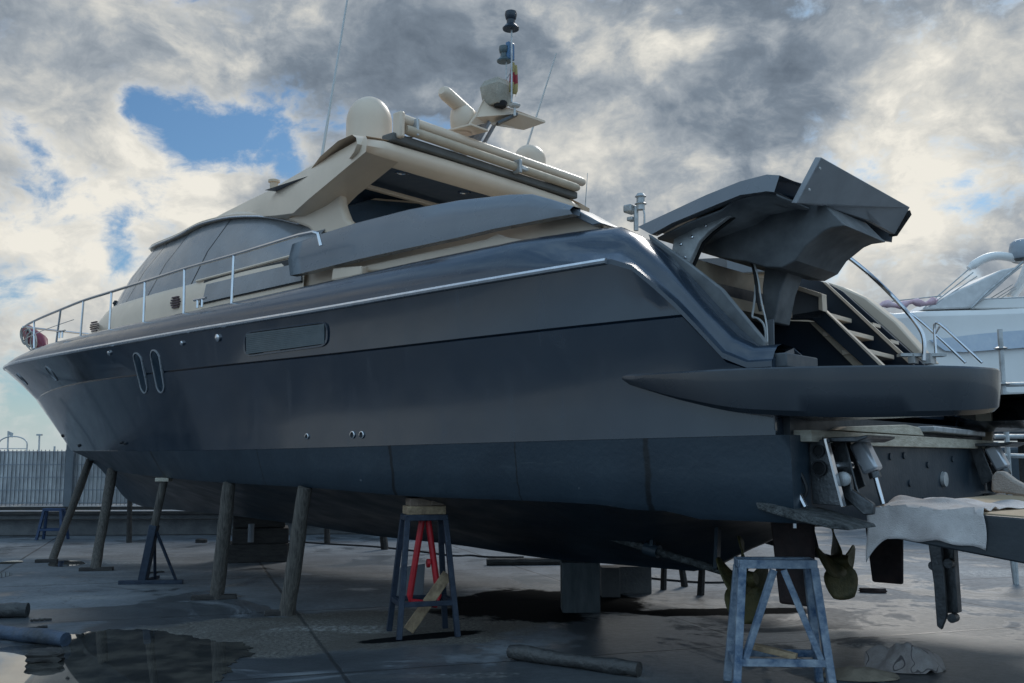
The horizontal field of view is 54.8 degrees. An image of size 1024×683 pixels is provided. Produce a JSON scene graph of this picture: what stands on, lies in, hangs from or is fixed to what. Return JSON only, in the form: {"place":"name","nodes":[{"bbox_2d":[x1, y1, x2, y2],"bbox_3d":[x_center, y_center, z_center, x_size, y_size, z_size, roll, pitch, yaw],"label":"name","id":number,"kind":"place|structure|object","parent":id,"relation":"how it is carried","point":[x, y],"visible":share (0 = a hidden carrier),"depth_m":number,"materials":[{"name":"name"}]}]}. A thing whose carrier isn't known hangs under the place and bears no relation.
{"place":"outdoors","nodes":[
{"label":"outdoors","id":0,"kind":"place"},
{"bbox_2d":[0,504,1023,682],"bbox_3d":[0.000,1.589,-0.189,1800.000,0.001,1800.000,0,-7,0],"label":"ground","id":1,"kind":"structure","parent":0,"point":[332,629],"depth_m":10.11,"materials":[{"name":"concrete"}]},
{"bbox_2d":[0,572,11,577],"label":"puddle","id":2,"kind":"object","parent":1,"relation":"on","point":[5,574],"visible":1,"depth_m":13.75,"materials":[{"name":"liquid"}]},
{"bbox_2d":[7,431,12,450],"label":"pole","id":3,"kind":"object","parent":1,"relation":"on","point":[9,433],"visible":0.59,"depth_m":59.71,"materials":[{"name":"metal"}]},
{"bbox_2d":[0,560,22,563],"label":"puddle","id":4,"kind":"object","parent":1,"relation":"on","point":[9,562],"visible":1,"depth_m":15.35,"materials":[{"name":"liquid"}]},
{"bbox_2d":[0,436,27,450],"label":"tube frame","id":5,"kind":"object","parent":1,"relation":"on","point":[26,448],"visible":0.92,"depth_m":44.75,"materials":[{"name":"metal"}]},
{"bbox_2d":[0,602,29,617],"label":"log","id":6,"kind":"object","parent":1,"relation":"on","point":[14,610],"visible":1,"depth_m":10.01,"materials":[{"name":"grey wood"}]},
{"bbox_2d":[0,624,71,646],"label":"log","id":7,"kind":"object","parent":1,"relation":"on","point":[45,636],"visible":1,"depth_m":8.59,"materials":[{"name":"blue wood"}]},
{"bbox_2d":[36,434,42,450],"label":"pole","id":8,"kind":"object","parent":1,"relation":"on","point":[39,435],"visible":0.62,"depth_m":59.65,"materials":[{"name":"metal"}]},
{"bbox_2d":[31,625,47,627],"bbox_3d":[-4.521,2.715,9.353,0.029,0.032,0.227,-6,-9,41],"label":"stick","id":9,"kind":"object","parent":1,"relation":"on","point":[44,626],"visible":0.44,"depth_m":9.39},
{"bbox_2d":[30,618,51,621],"bbox_3d":[-4.695,2.772,9.835,0.197,0.030,0.025,4,-8,-29],"label":"stick","id":10,"kind":"object","parent":1,"relation":"on","point":[40,619],"visible":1,"depth_m":9.83,"materials":[{"name":"grey wood"}]},
{"bbox_2d":[35,508,69,539],"bbox_3d":[-9.204,3.661,19.798,0.548,0.628,0.349,0,-7,0],"label":"trestle","id":11,"kind":"object","parent":1,"relation":"on","point":[45,512],"visible":0.82,"depth_m":19.74,"materials":[{"name":"blue metal"}]},
{"bbox_2d":[35,458,92,562],"bbox_3d":[-7.514,2.813,16.712,0.320,1.678,2.611,1,-7,-11],"label":"prop pole","id":12,"kind":"object","parent":1,"relation":"on","point":[72,506],"visible":0.96,"depth_m":16.50,"materials":[{"name":"brown wood"}]},
{"bbox_2d":[48,560,84,566],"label":"puddle","id":13,"kind":"object","parent":1,"relation":"on","point":[65,563],"visible":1,"depth_m":15.20,"materials":[{"name":"liquid"}]},
{"bbox_2d":[79,468,116,570],"bbox_3d":[-6.003,2.643,14.717,0.470,1.510,0.958,0,-7,0],"label":"prop pole","id":14,"kind":"object","parent":1,"relation":"on","point":[104,516],"visible":0.96,"depth_m":14.62,"materials":[{"name":"brown wood"}]},
{"bbox_2d":[0,629,254,682],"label":"puddle","id":15,"kind":"object","parent":1,"relation":"on","point":[129,656],"visible":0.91,"depth_m":7.88,"materials":[{"name":"liquid"}]},
{"bbox_2d":[24,647,65,662],"bbox_3d":[-3.706,2.495,7.852,0.293,0.120,0.159,1,-7,-12],"label":"timber piece","id":16,"kind":"object","parent":15,"relation":"in","point":[48,655],"visible":1,"depth_m":7.80,"materials":[{"name":"grey wood"}]},
{"bbox_2d":[126,500,131,542],"bbox_3d":[-7.396,3.449,19.086,0.105,0.873,0.122,-3,-7,22],"label":"prop","id":17,"kind":"object","parent":1,"relation":"on","point":[129,525],"visible":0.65,"depth_m":19.04,"materials":[{"name":"grey metal"}]},
{"bbox_2d":[118,478,182,584],"bbox_3d":[-4.617,2.464,12.898,0.705,1.360,0.677,-4,-8,27],"label":"steel prop","id":18,"kind":"object","parent":1,"relation":"on","point":[149,552],"visible":0.99,"depth_m":12.77,"materials":[{"name":"blue metal"}]},
{"bbox_2d":[0,514,357,535],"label":"wall","id":19,"kind":"structure","parent":1,"relation":"on","point":[119,527],"depth_m":20.90,"materials":[{"name":"concrete"}]},
{"bbox_2d":[0,444,136,510],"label":"fence","id":20,"kind":"object","parent":19,"relation":"on","point":[39,477],"visible":0.11,"depth_m":21.05,"materials":[{"name":"metal"}]},
{"bbox_2d":[0,506,232,520],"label":"guard rail","id":21,"kind":"object","parent":19,"relation":"attached to","point":[91,512],"visible":0.19,"depth_m":20.82,"materials":[{"name":"grey metal"}]},
{"bbox_2d":[195,538,206,542],"bbox_3d":[-6.001,3.844,19.047,0.231,0.088,0.139,0,-7,0],"label":"scrap","id":22,"kind":"object","parent":1,"relation":"on","point":[200,540],"visible":1,"depth_m":19.00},
{"bbox_2d":[191,482,236,599],"bbox_3d":[-3.426,2.295,11.346,0.520,1.362,0.394,0,-7,0],"label":"prop pole","id":23,"kind":"object","parent":1,"relation":"on","point":[219,569],"visible":1,"depth_m":11.28,"materials":[{"name":"brown wood"}]},
{"bbox_2d":[228,516,288,562],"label":"keel blocks","id":24,"kind":"object","parent":1,"relation":"on","point":[254,540],"depth_m":15.45,"materials":[{"name":"wood"}]},
{"bbox_2d":[264,486,311,615],"bbox_3d":[-2.284,2.171,10.221,0.565,1.349,0.264,-4,-8,28],"label":"prop pole","id":25,"kind":"object","parent":1,"relation":"on","point":[291,584],"visible":0.99,"depth_m":10.12,"materials":[{"name":"brown wood"}]},
{"bbox_2d":[324,528,329,542],"bbox_3d":[-3.506,3.579,18.727,0.111,0.530,0.127,-3,-7,22],"label":"prop","id":26,"kind":"object","parent":1,"relation":"on","point":[326,535],"visible":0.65,"depth_m":18.67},
{"bbox_2d":[380,537,388,549],"bbox_3d":[-2.294,3.483,17.619,0.184,0.472,0.129,3,-7,-22],"label":"prop","id":27,"kind":"object","parent":1,"relation":"on","point":[384,543],"visible":0.42,"depth_m":17.56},
{"bbox_2d":[289,540,523,557],"bbox_3d":[-2.274,3.689,17.565,5.770,0.028,0.505,-5,-8,36],"label":"hose","id":28,"kind":"object","parent":1,"relation":"on","point":[420,550],"visible":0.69,"depth_m":16.97,"materials":[{"name":"black rubber"}]},
{"bbox_2d":[386,513,460,639],"bbox_3d":[-0.822,2.156,9.162,0.589,1.096,0.549,2,-7,-17],"label":"trestle stand","id":29,"kind":"object","parent":1,"relation":"on","point":[402,548],"visible":0.95,"depth_m":9.08,"materials":[{"name":"blue metal"}]},
{"bbox_2d":[396,564,424,595],"bbox_3d":[-0.994,2.328,9.640,0.299,0.300,0.030,2,-7,-17],"label":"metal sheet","id":30,"kind":"object","parent":29,"relation":"on","point":[419,585],"visible":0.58,"depth_m":9.65,"materials":[{"name":"grey metal"}]},
{"bbox_2d":[403,505,445,514],"bbox_3d":[-0.822,1.574,9.231,0.360,0.075,0.260,2,-7,-17],"label":"wood block","id":31,"kind":"object","parent":29,"relation":"on","point":[417,510],"depth_m":9.11,"materials":[{"name":"brown wood"}]},
{"bbox_2d":[406,498,445,505],"bbox_3d":[-0.804,1.501,9.251,0.340,0.071,0.270,2,-7,-17],"label":"wood wedge","id":32,"kind":"object","parent":31,"relation":"on","point":[416,502],"visible":0.61,"depth_m":9.14,"materials":[{"name":"brown wood"}]},
{"bbox_2d":[407,521,441,607],"bbox_3d":[-0.816,2.067,9.169,0.327,0.802,0.090,2,-7,-17],"label":"jack frame","id":33,"kind":"object","parent":1,"relation":"on","point":[431,562],"visible":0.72,"depth_m":9.16,"materials":[{"name":"red paint"}]},
{"bbox_2d":[404,571,448,632],"bbox_3d":[-0.774,2.407,9.120,0.438,0.555,0.035,1,-7,-11],"label":"leaning board","id":34,"kind":"object","parent":1,"relation":"on","point":[420,613],"visible":0.74,"depth_m":9.11,"materials":[{"name":"beige wood"}]},
{"bbox_2d":[486,558,559,565],"bbox_3d":[0.216,3.351,15.022,1.213,0.120,0.113,1,-7,-5],"label":"timber","id":35,"kind":"object","parent":1,"relation":"on","point":[517,561],"visible":0.84,"depth_m":14.98,"materials":[{"name":"wood"}]},
{"bbox_2d":[506,644,642,676],"bbox_3d":[0.463,2.467,7.638,1.171,0.140,0.134,-5,-8,35],"label":"log","id":36,"kind":"object","parent":1,"relation":"on","point":[607,665],"visible":1,"depth_m":7.58,"materials":[{"name":"grey wood"}]},
{"bbox_2d":[560,560,599,612],"bbox_3d":[0.726,2.608,10.548,0.400,0.518,0.400,0,-7,0],"label":"keel post","id":37,"kind":"object","parent":1,"relation":"on","point":[579,587],"visible":0.84,"depth_m":10.35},
{"bbox_2d":[3,0,1023,628],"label":"motor yacht","id":38,"kind":"object","parent":37,"relation":"on","point":[373,320],"visible":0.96,"depth_m":8.98,"materials":[{"name":"paint"}]},
{"bbox_2d":[22,325,47,347],"bbox_3d":[-9.149,-0.059,18.958,0.958,0.594,0.320,-6,-9,40],"label":"fender cover","id":39,"kind":"object","parent":38,"relation":"on","point":[42,339],"visible":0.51,"depth_m":18.79,"materials":[{"name":"red fabric"}]},
{"bbox_2d":[20,328,36,349],"bbox_3d":[-9.256,-0.065,18.884,0.090,0.544,1.089,6,-9,-41],"label":"rope coil","id":40,"kind":"object","parent":39,"relation":"hanging from","point":[25,342],"visible":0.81,"depth_m":18.80,"materials":[{"name":"white fabric"}]},
{"bbox_2d":[115,247,156,305],"bbox_3d":[-6.098,-1.023,15.873,1.713,0.872,0.286,-6,-9,41],"label":"window","id":41,"kind":"structure","parent":38,"relation":"in","point":[156,247],"depth_m":15.70,"materials":[{"name":"grey glass"}]},
{"bbox_2d":[133,352,147,393],"bbox_3d":[-4.719,0.399,12.539,0.233,0.524,0.182,-6,-9,41],"label":"oval window","id":42,"kind":"structure","parent":38,"relation":"in","point":[140,371],"depth_m":12.53,"materials":[{"name":"black glass"}]},
{"bbox_2d":[117,243,166,304],"bbox_3d":[-5.766,-1.033,15.286,1.725,0.870,0.299,-6,-9,41],"label":"window","id":43,"kind":"structure","parent":38,"relation":"in","point":[137,276],"depth_m":15.21,"materials":[{"name":"grey glass"}]},
{"bbox_2d":[150,349,164,392],"bbox_3d":[-4.375,0.367,12.183,0.243,0.539,0.162,-6,-9,41],"label":"oval window","id":44,"kind":"structure","parent":38,"relation":"in","point":[157,369],"depth_m":12.18,"materials":[{"name":"black glass"}]},
{"bbox_2d":[127,233,188,301],"bbox_3d":[-5.276,-1.064,14.579,1.821,0.857,0.342,-6,-9,41],"label":"window","id":45,"kind":"structure","parent":38,"relation":"in","point":[155,268],"depth_m":14.50,"materials":[{"name":"grey glass"}]},
{"bbox_2d":[149,219,229,294],"bbox_3d":[-4.526,-1.157,13.714,0.299,0.896,1.925,6,-9,-43],"label":"window","id":46,"kind":"structure","parent":38,"relation":"in","point":[194,248],"depth_m":13.59,"materials":[{"name":"grey glass"}]},
{"bbox_2d":[199,260,302,304],"bbox_3d":[-3.202,-0.732,12.023,2.295,0.375,0.161,-6,-9,42],"label":"side window","id":47,"kind":"structure","parent":38,"relation":"in","point":[278,277],"depth_m":11.91,"materials":[{"name":"grey glass"}]},
{"bbox_2d":[192,218,324,283],"bbox_3d":[-3.194,-1.290,12.417,2.730,0.856,0.311,-6,-9,41],"label":"window","id":48,"kind":"structure","parent":38,"relation":"in","point":[240,234],"depth_m":12.51,"materials":[{"name":"grey glass"}]},
{"bbox_2d":[509,62,517,93],"bbox_3d":[0.020,-3.173,11.920,0.111,0.445,0.039,-1,-7,10],"label":"flag","id":49,"kind":"object","parent":38,"relation":"hanging from","point":[515,80],"visible":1,"depth_m":11.91,"materials":[{"name":"yellow fabric"}]},
{"bbox_2d":[794,430,993,448],"bbox_3d":[3.306,0.848,8.377,0.300,0.100,4.120,-6,-9,41],"label":"timber plank","id":50,"kind":"object","parent":38,"relation":"on","point":[897,441],"visible":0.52,"depth_m":8.03,"materials":[{"name":"grey wood"}]},
{"bbox_2d":[829,425,923,435],"bbox_3d":[2.892,0.699,7.910,0.200,0.085,1.743,-6,-9,41],"label":"timber board","id":51,"kind":"object","parent":50,"relation":"on","point":[908,430],"visible":0.7,"depth_m":7.88,"materials":[{"name":"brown wood"}]},
{"bbox_2d":[866,495,1023,561],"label":"towel","id":52,"kind":"object","parent":38,"relation":"on","point":[958,521],"visible":1,"depth_m":6.71,"materials":[{"name":"white fabric"}]},
{"bbox_2d":[992,471,1023,495],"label":"chamois cloth","id":53,"kind":"object","parent":38,"relation":"on","point":[1004,482],"visible":1,"depth_m":7.52,"materials":[{"name":"beige fabric"}]},
{"bbox_2d":[600,565,619,596],"bbox_3d":[1.153,2.830,11.656,0.220,0.340,0.300,0,-7,0],"label":"pale post","id":54,"kind":"object","parent":1,"relation":"on","point":[609,580],"visible":0.83,"depth_m":11.51,"materials":[{"name":"concrete"}]},
{"bbox_2d":[617,565,651,593],"bbox_3d":[1.454,2.873,11.938,0.420,0.320,0.250,1,-7,-6],"label":"block","id":55,"kind":"object","parent":1,"relation":"on","point":[635,579],"depth_m":11.82,"materials":[{"name":"concrete"}]},
{"bbox_2d":[660,568,666,589],"bbox_3d":[1.873,2.870,12.193,0.075,0.393,0.094,3,-7,-22],"label":"prop","id":56,"kind":"object","parent":1,"relation":"on","point":[663,583],"visible":0.65,"depth_m":12.16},
{"bbox_2d":[679,570,687,586],"bbox_3d":[2.161,2.942,12.479,0.127,0.325,0.083,3,-7,-22],"label":"prop","id":57,"kind":"object","parent":1,"relation":"on","point":[683,578],"visible":0.65,"depth_m":12.44,"materials":[{"name":"wood"}]},
{"bbox_2d":[651,577,723,582],"bbox_3d":[2.044,3.187,13.336,2.195,0.024,0.530,-4,-8,32],"label":"hose","id":58,"kind":"object","parent":1,"relation":"on","point":[688,581],"visible":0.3,"depth_m":12.86,"materials":[{"name":"black rubber"}]},
{"bbox_2d":[697,570,704,595],"bbox_3d":[2.247,2.834,11.716,0.107,0.354,0.089,-3,-7,22],"label":"prop","id":59,"kind":"object","parent":1,"relation":"on","point":[701,584],"visible":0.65,"depth_m":11.68,"materials":[{"name":"wood"}]},
{"bbox_2d":[723,556,836,682],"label":"worn trestle","id":60,"kind":"object","parent":1,"relation":"on","point":[737,657],"visible":0.99,"depth_m":6.92,"materials":[{"name":"blue metal"}]},
{"bbox_2d":[745,643,797,658],"bbox_3d":[1.841,2.196,7.011,0.360,0.040,0.070,6,-3,29],"label":"wood offcut","id":61,"kind":"object","parent":60,"relation":"on","point":[775,651],"visible":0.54,"depth_m":6.97,"materials":[{"name":"beige wood"}]},
{"bbox_2d":[823,666,899,681],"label":"canvas rag","id":62,"kind":"object","parent":1,"relation":"on","point":[859,674],"visible":0.84,"depth_m":7.17,"materials":[{"name":"beige fabric"}]},
{"bbox_2d":[858,587,886,592],"bbox_3d":[4.350,3.004,11.909,0.350,0.063,0.094,-2,-7,14],"label":"scrap","id":63,"kind":"object","parent":1,"relation":"on","point":[871,590],"visible":1,"depth_m":11.88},
{"bbox_2d":[864,642,945,673],"bbox_3d":[3.032,2.410,7.630,0.600,0.208,0.480,0,-7,0],"label":"floor rag","id":64,"kind":"object","parent":1,"relation":"on","point":[907,658],"visible":0.97,"depth_m":7.48,"materials":[{"name":"grey fabric"}]},
{"bbox_2d":[993,329,1023,584],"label":"scaffold frame","id":65,"kind":"object","parent":1,"relation":"on","point":[1005,436],"visible":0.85,"depth_m":12.94,"materials":[{"name":"metal"}]},
{"bbox_2d":[1001,447,1019,494],"bbox_3d":[15.331,4.503,34.711,8.771,1.692,6.000,0,-7,0],"label":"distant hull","id":66,"kind":"object","parent":1,"relation":"on","point":[1015,466],"visible":0.03,"depth_m":31.76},
{"bbox_2d":[1017,439,1023,482],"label":"hull support","id":67,"kind":"object","parent":1,"relation":"on","point":[1021,461],"visible":0.36,"depth_m":25.26,"materials":[{"name":"metal"}]},
{"bbox_2d":[891,238,1023,440],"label":"white yacht","id":68,"kind":"object","parent":67,"relation":"on","point":[971,316],"visible":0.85,"depth_m":24.23,"materials":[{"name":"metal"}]},
{"bbox_2d":[879,297,937,308],"bbox_3d":[9.550,-0.927,23.777,1.527,0.314,0.210,1,-7,-8],"label":"rolled cover","id":69,"kind":"object","parent":68,"relation":"on","point":[917,302],"visible":0.89,"depth_m":23.73,"materials":[{"name":"fabric"}]},
{"bbox_2d":[0,0,1023,450],"label":"sky","id":70,"kind":"structure","parent":0,"point":[126,126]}
]}

